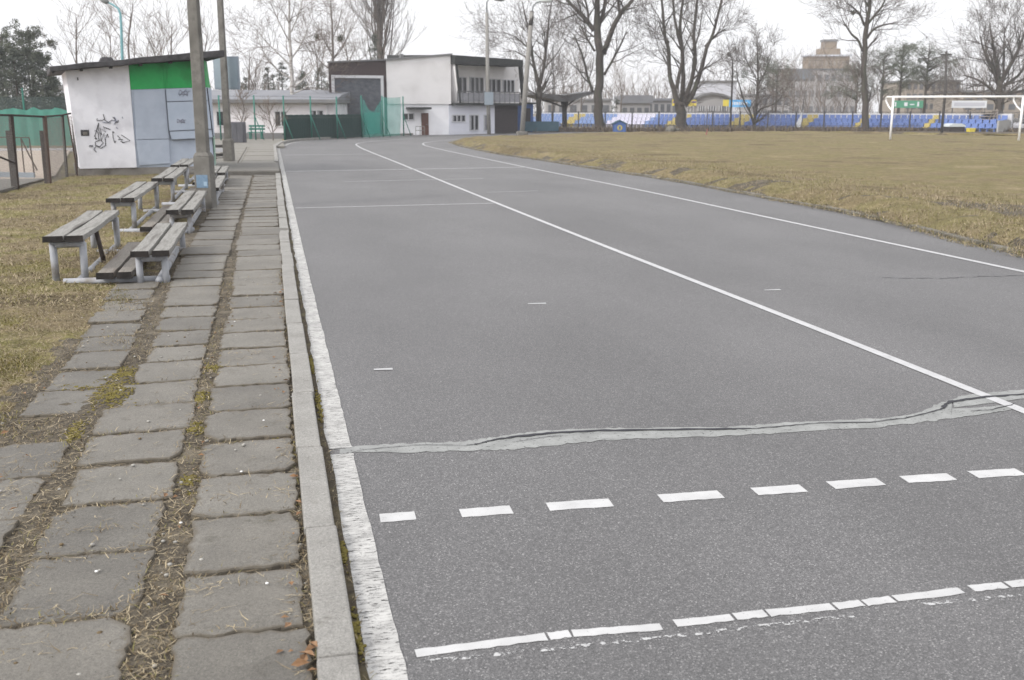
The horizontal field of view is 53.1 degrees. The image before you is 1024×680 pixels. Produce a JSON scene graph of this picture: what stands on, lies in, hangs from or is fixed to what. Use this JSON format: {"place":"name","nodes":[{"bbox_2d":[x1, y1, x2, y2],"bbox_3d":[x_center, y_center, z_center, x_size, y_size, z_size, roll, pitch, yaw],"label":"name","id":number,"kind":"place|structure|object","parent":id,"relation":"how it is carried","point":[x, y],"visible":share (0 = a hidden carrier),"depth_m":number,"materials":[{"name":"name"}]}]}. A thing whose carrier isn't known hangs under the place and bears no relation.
{"place":"outdoors","nodes":[
{"label":"outdoors","id":0,"kind":"place"},
{"bbox_2d":[0,150,68,181],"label":"clay court","id":1,"kind":"object","parent":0,"point":[29,163],"visible":0.33,"depth_m":30.64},
{"bbox_2d":[0,146,194,308],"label":"lawn","id":2,"kind":"structure","parent":0,"point":[96,185],"depth_m":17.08,"materials":[{"name":"brown plant"}]},
{"bbox_2d":[0,206,145,437],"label":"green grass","id":3,"kind":"structure","parent":2,"relation":"on","point":[11,359],"depth_m":8.01,"materials":[{"name":"beige plant"}]},
{"bbox_2d":[100,0,123,59],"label":"street lamp","id":4,"kind":"object","parent":2,"relation":"on","point":[121,27],"visible":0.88,"depth_m":44.08,"materials":[{"name":"metal"}]},
{"bbox_2d":[0,147,312,679],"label":"path","id":5,"kind":"structure","parent":0,"point":[229,652],"depth_m":4.48,"materials":[{"name":"concrete"}]},
{"bbox_2d":[0,289,317,670],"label":"fallen leaves","id":6,"kind":"object","parent":5,"relation":"on","point":[301,660],"visible":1,"depth_m":3.09,"materials":[{"name":"brown plant"}]},
{"bbox_2d":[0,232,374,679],"bbox_3d":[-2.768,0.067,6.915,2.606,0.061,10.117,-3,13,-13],"label":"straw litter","id":7,"kind":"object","parent":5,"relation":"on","point":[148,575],"visible":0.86,"depth_m":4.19,"materials":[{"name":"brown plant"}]},
{"bbox_2d":[0,175,316,679],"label":"path soil","id":8,"kind":"structure","parent":0,"point":[181,549],"depth_m":5.43,"materials":[{"name":"brown soil"}]},
{"bbox_2d":[0,304,134,553],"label":"dry grass","id":9,"kind":"structure","parent":8,"relation":"on","point":[56,319],"depth_m":7.26,"materials":[{"name":"plant"}]},
{"bbox_2d":[60,239,188,264],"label":"dry grass","id":10,"kind":"structure","parent":8,"relation":"on","point":[112,253],"depth_m":11.47,"materials":[{"name":"plant"}]},
{"bbox_2d":[0,280,306,677],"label":"path pebbles","id":11,"kind":"object","parent":8,"relation":"on","point":[168,564],"visible":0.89,"depth_m":4.39,"materials":[{"name":"grey stone"}]},
{"bbox_2d":[54,355,366,661],"bbox_3d":[-1.664,0.565,4.812,1.608,0.034,4.026,-3,13,-13],"label":"moss","id":12,"kind":"object","parent":8,"relation":"on","point":[344,551],"visible":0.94,"depth_m":5.72,"materials":[{"name":"green plant"}]},
{"bbox_2d":[215,139,284,162],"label":"path","id":13,"kind":"structure","parent":0,"point":[259,143],"depth_m":47.85,"materials":[{"name":"grey concrete"}]},
{"bbox_2d":[0,114,581,443],"bbox_3d":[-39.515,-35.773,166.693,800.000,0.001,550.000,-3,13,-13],"label":"ground","id":14,"kind":"structure","parent":0,"point":[60,146],"depth_m":48.08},
{"bbox_2d":[0,45,24,108],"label":"conifer","id":15,"kind":"object","parent":14,"relation":"on","point":[2,54],"visible":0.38,"depth_m":54.97,"materials":[{"name":"green plant"}]},
{"bbox_2d":[0,47,40,109],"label":"conifer","id":16,"kind":"object","parent":14,"relation":"on","point":[14,57],"visible":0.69,"depth_m":54.10,"materials":[{"name":"green plant"}]},
{"bbox_2d":[0,18,57,107],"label":"pine tree","id":17,"kind":"object","parent":14,"relation":"on","point":[28,36],"visible":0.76,"depth_m":60.46,"materials":[{"name":"green plant"}]},
{"bbox_2d":[11,45,51,109],"bbox_3d":[-26.008,-13.242,55.343,3.526,5.279,3.846,-3,13,-13],"label":"conifer","id":18,"kind":"object","parent":14,"relation":"on","point":[27,51],"visible":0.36,"depth_m":54.87,"materials":[{"name":"green plant"}]},
{"bbox_2d":[0,88,71,147],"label":"court screen","id":19,"kind":"object","parent":14,"relation":"on","point":[44,112],"visible":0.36,"depth_m":42.56,"materials":[{"name":"teal fabric"}]},
{"bbox_2d":[0,112,78,191],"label":"rusty fence","id":20,"kind":"object","parent":14,"relation":"on","point":[12,151],"visible":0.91,"depth_m":22.27,"materials":[{"name":"metal"}]},
{"bbox_2d":[17,50,64,109],"bbox_3d":[-24.685,-12.854,54.491,3.167,5.012,3.180,10,16,37],"label":"conifer","id":21,"kind":"object","parent":14,"relation":"on","point":[39,60],"visible":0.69,"depth_m":54.12,"materials":[{"name":"green plant"}]},
{"bbox_2d":[37,67,66,109],"bbox_3d":[-24.713,-12.744,55.669,2.818,4.147,3.006,5,14,22],"label":"conifer","id":22,"kind":"object","parent":14,"relation":"on","point":[56,81],"visible":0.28,"depth_m":55.28,"materials":[{"name":"green plant"}]},
{"bbox_2d":[38,0,126,64],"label":"bare tree","id":23,"kind":"object","parent":14,"relation":"on","point":[76,51],"visible":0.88,"depth_m":59.55,"materials":[{"name":"grey plant"}]},
{"bbox_2d":[64,0,162,59],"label":"bare tree","id":24,"kind":"object","parent":14,"relation":"on","point":[125,14],"visible":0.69,"depth_m":62.98,"materials":[{"name":"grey plant"}]},
{"bbox_2d":[42,210,187,283],"bbox_3d":[-4.118,-1.000,10.893,1.160,0.512,2.886,-3,13,-13],"label":"tiered bench","id":25,"kind":"object","parent":14,"relation":"on","point":[158,242],"visible":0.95,"depth_m":10.02,"materials":[{"name":"grey wood"}]},
{"bbox_2d":[85,0,155,59],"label":"bare tree","id":26,"kind":"object","parent":14,"relation":"on","point":[108,35],"visible":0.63,"depth_m":67.10,"materials":[{"name":"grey plant"}]},
{"bbox_2d":[47,50,224,175],"bbox_3d":[-9.864,-5.927,26.897,4.050,3.217,3.962,-6,14,-24],"label":"kiosk","id":27,"kind":"object","parent":14,"relation":"on","point":[133,116],"visible":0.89,"depth_m":25.48,"materials":[{"name":"grey paint"}]},
{"bbox_2d":[133,90,169,164],"bbox_3d":[-9.048,-5.329,25.718,0.787,1.851,0.052,-6,14,-24],"label":"door","id":28,"kind":"structure","parent":27,"relation":"in","point":[150,110],"depth_m":25.70,"materials":[{"name":"grey paint"}]},
{"bbox_2d":[91,0,202,58],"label":"bare tree","id":29,"kind":"object","parent":14,"relation":"on","point":[166,22],"visible":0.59,"depth_m":63.20,"materials":[{"name":"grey plant"}]},
{"bbox_2d":[119,0,188,57],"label":"bare tree","id":30,"kind":"object","parent":14,"relation":"on","point":[153,49],"visible":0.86,"depth_m":57.87,"materials":[{"name":"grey plant"}]},
{"bbox_2d":[106,181,207,233],"bbox_3d":[-5.211,-1.978,15.238,1.162,0.512,3.998,-3,13,-13],"label":"tiered bench","id":31,"kind":"object","parent":14,"relation":"on","point":[186,204],"visible":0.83,"depth_m":14.48,"materials":[{"name":"grey wood"}]},
{"bbox_2d":[151,167,225,204],"bbox_3d":[-6.042,-2.905,19.361,1.165,0.512,4.381,-3,13,-13],"label":"tiered bench","id":32,"kind":"object","parent":14,"relation":"on","point":[169,175],"visible":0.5,"depth_m":19.01,"materials":[{"name":"grey wood"}]},
{"bbox_2d":[170,158,228,186],"bbox_3d":[-7.060,-3.797,23.325,1.165,0.512,3.953,-3,13,-13],"label":"tiered bench","id":33,"kind":"object","parent":14,"relation":"on","point":[188,162],"visible":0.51,"depth_m":22.55,"materials":[{"name":"grey wood"}]},
{"bbox_2d":[172,0,228,53],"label":"bare tree","id":34,"kind":"object","parent":14,"relation":"on","point":[207,36],"visible":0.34,"depth_m":67.52,"materials":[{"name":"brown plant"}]},
{"bbox_2d":[187,0,216,208],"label":"concrete lamp post","id":35,"kind":"object","parent":14,"relation":"on","point":[204,169],"visible":0.81,"depth_m":16.73,"materials":[{"name":"concrete"}]},
{"bbox_2d":[217,0,234,160],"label":"concrete lamp post","id":36,"kind":"object","parent":14,"relation":"on","point":[228,148],"visible":0.83,"depth_m":30.55,"materials":[{"name":"concrete"}]},
{"bbox_2d":[213,56,240,89],"bbox_3d":[-8.584,-8.024,30.777,0.757,0.965,0.190,1,13,5],"label":"sign box","id":37,"kind":"object","parent":36,"relation":"attached to","point":[233,72],"visible":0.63,"depth_m":30.73,"materials":[{"name":"metal"}]},
{"bbox_2d":[182,163,279,175],"bbox_3d":[-7.717,-4.588,27.647,2.800,0.175,4.000,-3,13,-13],"label":"concrete step","id":38,"kind":"object","parent":14,"relation":"on","point":[247,169],"visible":0.39,"depth_m":26.82,"materials":[{"name":"grey concrete"}]},
{"bbox_2d":[231,122,246,142],"bbox_3d":[-13.169,-9.927,49.262,0.650,1.104,0.520,0,13,0],"label":"grey cabinet","id":39,"kind":"object","parent":14,"relation":"on","point":[238,130],"visible":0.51,"depth_m":49.01,"materials":[{"name":"grey metal"}]},
{"bbox_2d":[230,81,255,121],"bbox_3d":[-14.539,-12.451,55.739,1.437,3.489,1.736,-8,15,-32],"label":"bare bush","id":40,"kind":"object","parent":14,"relation":"on","point":[242,102],"visible":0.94,"depth_m":55.63,"materials":[{"name":"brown plant"}]},
{"bbox_2d":[217,32,279,89],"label":"bare tree","id":41,"kind":"object","parent":14,"relation":"on","point":[249,84],"visible":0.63,"depth_m":72.18,"materials":[{"name":"grey plant"}]},
{"bbox_2d":[251,95,291,139],"bbox_3d":[-12.143,-11.140,52.005,2.343,2.571,1.495,-6,14,-26],"label":"bare bush","id":42,"kind":"object","parent":14,"relation":"on","point":[267,109],"visible":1,"depth_m":52.04,"materials":[{"name":"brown plant"}]},
{"bbox_2d":[241,37,309,89],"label":"bare tree","id":43,"kind":"object","parent":14,"relation":"on","point":[255,81],"visible":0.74,"depth_m":69.60,"materials":[{"name":"grey plant"}]},
{"bbox_2d":[211,90,350,138],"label":"long building","id":44,"kind":"structure","parent":14,"relation":"on","point":[322,102],"depth_m":60.59,"materials":[{"name":"white paint"}]},
{"bbox_2d":[218,0,363,107],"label":"birch","id":45,"kind":"object","parent":14,"relation":"on","point":[292,71],"visible":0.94,"depth_m":61.50,"materials":[{"name":"grey plant"}]},
{"bbox_2d":[283,17,349,89],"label":"bare tree","id":46,"kind":"object","parent":14,"relation":"on","point":[316,58],"visible":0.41,"depth_m":86.88,"materials":[{"name":"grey plant"}]},
{"bbox_2d":[277,0,396,67],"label":"birch","id":47,"kind":"object","parent":14,"relation":"on","point":[341,36],"visible":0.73,"depth_m":80.67,"materials":[{"name":"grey plant"}]},
{"bbox_2d":[344,0,428,59],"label":"poplar","id":48,"kind":"object","parent":14,"relation":"on","point":[379,13],"visible":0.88,"depth_m":90.67,"materials":[{"name":"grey plant"}]},
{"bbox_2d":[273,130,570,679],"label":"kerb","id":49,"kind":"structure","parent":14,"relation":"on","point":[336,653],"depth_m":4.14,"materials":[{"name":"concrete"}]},
{"bbox_2d":[327,53,523,134],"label":"clubhouse","id":50,"kind":"structure","parent":14,"relation":"on","point":[442,94],"depth_m":67.15,"materials":[{"name":"paint"}]},
{"bbox_2d":[469,77,483,92],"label":"window","id":51,"kind":"structure","parent":50,"relation":"in","point":[475,83],"depth_m":71.08,"materials":[{"name":"grey glass"}]},
{"bbox_2d":[484,0,503,133],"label":"street lamp","id":52,"kind":"object","parent":14,"relation":"on","point":[488,98],"visible":0.94,"depth_m":68.27,"materials":[{"name":"metal"}]},
{"bbox_2d":[1,67,1023,116],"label":"wood","id":53,"kind":"object","parent":14,"relation":"on","point":[737,110],"visible":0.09,"depth_m":185.87,"materials":[{"name":"grey plant"}]},
{"bbox_2d":[449,0,596,120],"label":"bare tree","id":54,"kind":"object","parent":14,"relation":"on","point":[538,80],"visible":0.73,"depth_m":78.43,"materials":[{"name":"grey plant"}]},
{"bbox_2d":[518,102,535,131],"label":"blue shed","id":55,"kind":"structure","parent":14,"relation":"on","point":[529,112],"depth_m":76.13,"materials":[{"name":"metal"}]},
{"bbox_2d":[516,0,551,134],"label":"street lamp","id":56,"kind":"object","parent":14,"relation":"on","point":[522,131],"visible":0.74,"depth_m":63.79,"materials":[{"name":"metal"}]},
{"bbox_2d":[525,121,558,131],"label":"teal barrier","id":57,"kind":"object","parent":14,"relation":"on","point":[546,126],"visible":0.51,"depth_m":75.37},
{"bbox_2d":[527,91,593,127],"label":"mushroom shelter","id":58,"kind":"object","parent":14,"relation":"on","point":[551,98],"visible":0.71,"depth_m":80.88,"materials":[{"name":"grey metal"}]},
{"bbox_2d":[517,0,684,129],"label":"bare tree","id":59,"kind":"object","parent":14,"relation":"on","point":[600,50],"visible":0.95,"depth_m":76.59,"materials":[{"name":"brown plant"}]},
{"bbox_2d":[605,50,648,112],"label":"bare tree","id":60,"kind":"object","parent":14,"relation":"on","point":[615,74],"visible":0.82,"depth_m":104.94,"materials":[{"name":"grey plant"}]},
{"bbox_2d":[613,98,684,112],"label":"grey building","id":61,"kind":"structure","parent":14,"relation":"on","point":[662,105],"depth_m":115.01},
{"bbox_2d":[615,0,757,128],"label":"bare tree","id":62,"kind":"object","parent":14,"relation":"on","point":[684,98],"visible":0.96,"depth_m":76.64,"materials":[{"name":"grey plant"}]},
{"bbox_2d":[685,92,730,112],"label":"gabled hall","id":63,"kind":"structure","parent":14,"relation":"on","point":[712,101],"depth_m":109.13,"materials":[{"name":"beige paint"}]},
{"bbox_2d":[453,141,1023,255],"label":"kerb","id":64,"kind":"structure","parent":14,"relation":"on","point":[977,241],"depth_m":17.90,"materials":[{"name":"grey concrete"}]},
{"bbox_2d":[708,21,808,128],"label":"bare tree","id":65,"kind":"object","parent":14,"relation":"on","point":[758,82],"visible":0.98,"depth_m":76.04,"materials":[{"name":"grey plant"}]},
{"bbox_2d":[733,50,787,96],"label":"pine tree","id":66,"kind":"object","parent":14,"relation":"on","point":[746,73],"visible":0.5,"depth_m":101.72,"materials":[{"name":"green plant"}]},
{"bbox_2d":[739,94,790,112],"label":"grey building","id":67,"kind":"structure","parent":14,"relation":"on","point":[742,110],"depth_m":156.06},
{"bbox_2d":[533,113,1013,131],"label":"grandstand","id":68,"kind":"object","parent":14,"relation":"on","point":[1005,124],"visible":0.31,"depth_m":82.00,"materials":[{"name":"plastic"}]},
{"bbox_2d":[527,124,1023,131],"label":"roadside brush","id":69,"kind":"object","parent":14,"relation":"on","point":[686,129],"visible":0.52,"depth_m":75.69,"materials":[{"name":"brown plant"}]},
{"bbox_2d":[759,60,795,112],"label":"pine tree","id":70,"kind":"object","parent":14,"relation":"on","point":[784,65],"visible":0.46,"depth_m":104.67,"materials":[{"name":"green plant"}]},
{"bbox_2d":[533,111,1023,129],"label":"fence","id":71,"kind":"object","parent":14,"relation":"on","point":[795,116],"visible":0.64,"depth_m":76.18,"materials":[{"name":"metal"}]},
{"bbox_2d":[771,51,818,112],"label":"bare tree","id":72,"kind":"object","parent":14,"relation":"on","point":[787,93],"visible":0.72,"depth_m":96.95,"materials":[{"name":"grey plant"}]},
{"bbox_2d":[771,44,841,112],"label":"bare tree","id":73,"kind":"object","parent":14,"relation":"on","point":[817,55],"visible":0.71,"depth_m":114.95,"materials":[{"name":"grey plant"}]},
{"bbox_2d":[768,39,855,112],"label":"tower block","id":74,"kind":"structure","parent":14,"relation":"on","point":[831,50],"depth_m":223.28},
{"bbox_2d":[792,51,853,112],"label":"bare tree","id":75,"kind":"object","parent":14,"relation":"on","point":[823,103],"visible":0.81,"depth_m":108.89,"materials":[{"name":"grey plant"}]},
{"bbox_2d":[808,38,882,112],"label":"bare tree","id":76,"kind":"object","parent":14,"relation":"on","point":[845,83],"visible":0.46,"depth_m":106.78,"materials":[{"name":"grey plant"}]},
{"bbox_2d":[822,58,881,112],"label":"pine tree","id":77,"kind":"object","parent":14,"relation":"on","point":[849,93],"visible":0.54,"depth_m":104.78,"materials":[{"name":"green plant"}]},
{"bbox_2d":[798,0,951,130],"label":"bare tree","id":78,"kind":"object","parent":14,"relation":"on","point":[864,77],"visible":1,"depth_m":73.10,"materials":[{"name":"grey plant"}]},
{"bbox_2d":[851,48,911,112],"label":"pine tree","id":79,"kind":"object","parent":14,"relation":"on","point":[883,91],"visible":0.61,"depth_m":100.68,"materials":[{"name":"grey plant"}]},
{"bbox_2d":[880,38,939,113],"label":"pine tree","id":80,"kind":"object","parent":14,"relation":"on","point":[899,69],"visible":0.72,"depth_m":96.55,"materials":[{"name":"grey plant"}]},
{"bbox_2d":[902,37,964,113],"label":"pine tree","id":81,"kind":"object","parent":14,"relation":"on","point":[927,69],"visible":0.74,"depth_m":92.77,"materials":[{"name":"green plant"}]},
{"bbox_2d":[940,51,951,132],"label":"utility pole","id":82,"kind":"object","parent":14,"relation":"on","point":[946,54],"visible":0.84,"depth_m":66.99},
{"bbox_2d":[943,123,965,131],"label":"white topped shed","id":83,"kind":"structure","parent":14,"relation":"on","point":[953,127],"depth_m":71.52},
{"bbox_2d":[912,0,1023,113],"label":"bare tree","id":84,"kind":"object","parent":14,"relation":"on","point":[999,77],"visible":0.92,"depth_m":88.91,"materials":[{"name":"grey plant"}]},
{"bbox_2d":[0,0,1023,113],"label":"sky","id":85,"kind":"structure","parent":0,"point":[801,29],"materials":[{"name":"white"}]},
{"bbox_2d":[544,99,612,112],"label":"grey building","id":86,"kind":"structure","parent":0,"point":[588,106],"depth_m":126.72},
{"bbox_2d":[614,95,652,112],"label":"grey building","id":87,"kind":"structure","parent":0,"point":[636,103],"depth_m":107.20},
{"bbox_2d":[277,132,1023,679],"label":"running track","id":88,"kind":"structure","parent":0,"point":[465,316],"depth_m":5.63,"materials":[{"name":"grey asphalt"}]},
{"bbox_2d":[218,95,410,139],"bbox_3d":[-10.044,-12.720,58.397,2.159,2.458,15.216,8,15,32],"label":"green post fence","id":89,"kind":"object","parent":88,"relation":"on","point":[311,119],"visible":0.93,"depth_m":56.35,"materials":[{"name":"metal"}]},
{"bbox_2d":[282,114,361,139],"bbox_3d":[-10.557,-12.034,57.681,0.090,1.319,7.297,6,14,26],"label":"dark screen","id":90,"kind":"object","parent":89,"relation":"attached to","point":[299,126],"visible":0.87,"depth_m":57.51,"materials":[{"name":"green fabric"}]},
{"bbox_2d":[363,97,400,136],"bbox_3d":[-7.940,-13.669,62.643,0.099,2.370,4.779,5,14,21],"label":"teal net","id":91,"kind":"object","parent":89,"relation":"attached to","point":[375,130],"visible":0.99,"depth_m":62.77,"materials":[{"name":"teal fabric"}]},
{"bbox_2d":[280,169,369,679],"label":"kerb gutter","id":92,"kind":"object","parent":88,"relation":"on","point":[349,583],"visible":0.69,"depth_m":4.61,"materials":[{"name":"soil"}]},
{"bbox_2d":[277,135,407,679],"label":"edge line","id":93,"kind":"object","parent":88,"relation":"on","point":[355,530],"visible":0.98,"depth_m":4.21,"materials":[{"name":"paint"}]},
{"bbox_2d":[287,154,780,369],"bbox_3d":[-1.478,-3.490,22.921,6.847,0.001,32.990,-3,13,-13],"label":"cross line","id":94,"kind":"object","parent":88,"relation":"on","point":[428,204],"visible":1,"depth_m":17.98,"materials":[{"name":"paint"}]},
{"bbox_2d":[340,389,1023,453],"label":"crack sealant","id":95,"kind":"object","parent":88,"relation":"on","point":[573,437],"visible":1,"depth_m":5.29,"materials":[{"name":"grey asphalt"}]},
{"bbox_2d":[355,135,1023,412],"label":"lane line","id":96,"kind":"object","parent":88,"relation":"on","point":[944,379],"visible":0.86,"depth_m":9.59,"materials":[{"name":"paint"}]},
{"bbox_2d":[362,393,1023,449],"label":"open crack","id":97,"kind":"object","parent":88,"relation":"on","point":[946,403],"visible":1,"depth_m":5.33,"materials":[{"name":"black asphalt"}]},
{"bbox_2d":[379,468,1023,521],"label":"dashed line","id":98,"kind":"object","parent":88,"relation":"on","point":[552,506],"visible":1,"depth_m":4.44,"materials":[{"name":"paint"}]},
{"bbox_2d":[415,579,1023,656],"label":"start line","id":99,"kind":"object","parent":88,"relation":"on","point":[506,641],"visible":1,"depth_m":3.35,"materials":[{"name":"paint"}]},
{"bbox_2d":[430,594,1019,660],"bbox_3d":[0.747,0.925,3.306,2.082,0.001,0.043,-3,13,-12],"label":"old start line","id":100,"kind":"object","parent":88,"relation":"on","point":[604,643],"visible":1,"depth_m":3.25,"materials":[{"name":"paint"}]},
{"bbox_2d":[692,80,737,112],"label":"pale building","id":101,"kind":"structure","parent":0,"point":[721,85],"depth_m":145.70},
{"bbox_2d":[454,131,1023,248],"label":"pitch","id":102,"kind":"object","parent":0,"point":[991,164],"visible":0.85,"depth_m":30.90,"materials":[{"name":"beige plant"}]},
{"bbox_2d":[449,138,1023,257],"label":"bank grass","id":103,"kind":"structure","parent":102,"relation":"on","point":[931,231],"depth_m":17.80,"materials":[{"name":"plant"}]},
{"bbox_2d":[885,95,1023,139],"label":"football goal","id":104,"kind":"object","parent":102,"relation":"on","point":[1013,97],"visible":0.92,"depth_m":53.20,"materials":[{"name":"white metal"}]},
{"bbox_2d":[893,101,922,113],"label":"banner","id":105,"kind":"object","parent":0,"point":[908,104],"visible":0.71,"depth_m":85.76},
{"bbox_2d":[880,80,962,113],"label":"brick building","id":106,"kind":"structure","parent":0,"point":[885,109],"depth_m":146.31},
{"bbox_2d":[824,131,1023,133],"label":"bank","id":107,"kind":"structure","parent":0,"point":[985,132],"depth_m":69.97,"materials":[{"name":"soil"}]},
{"bbox_2d":[951,101,986,113],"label":"banner","id":108,"kind":"object","parent":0,"point":[969,104],"visible":0.61,"depth_m":81.85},
{"bbox_2d":[932,90,1023,117],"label":"brick building","id":109,"kind":"structure","parent":0,"point":[1008,107],"depth_m":136.61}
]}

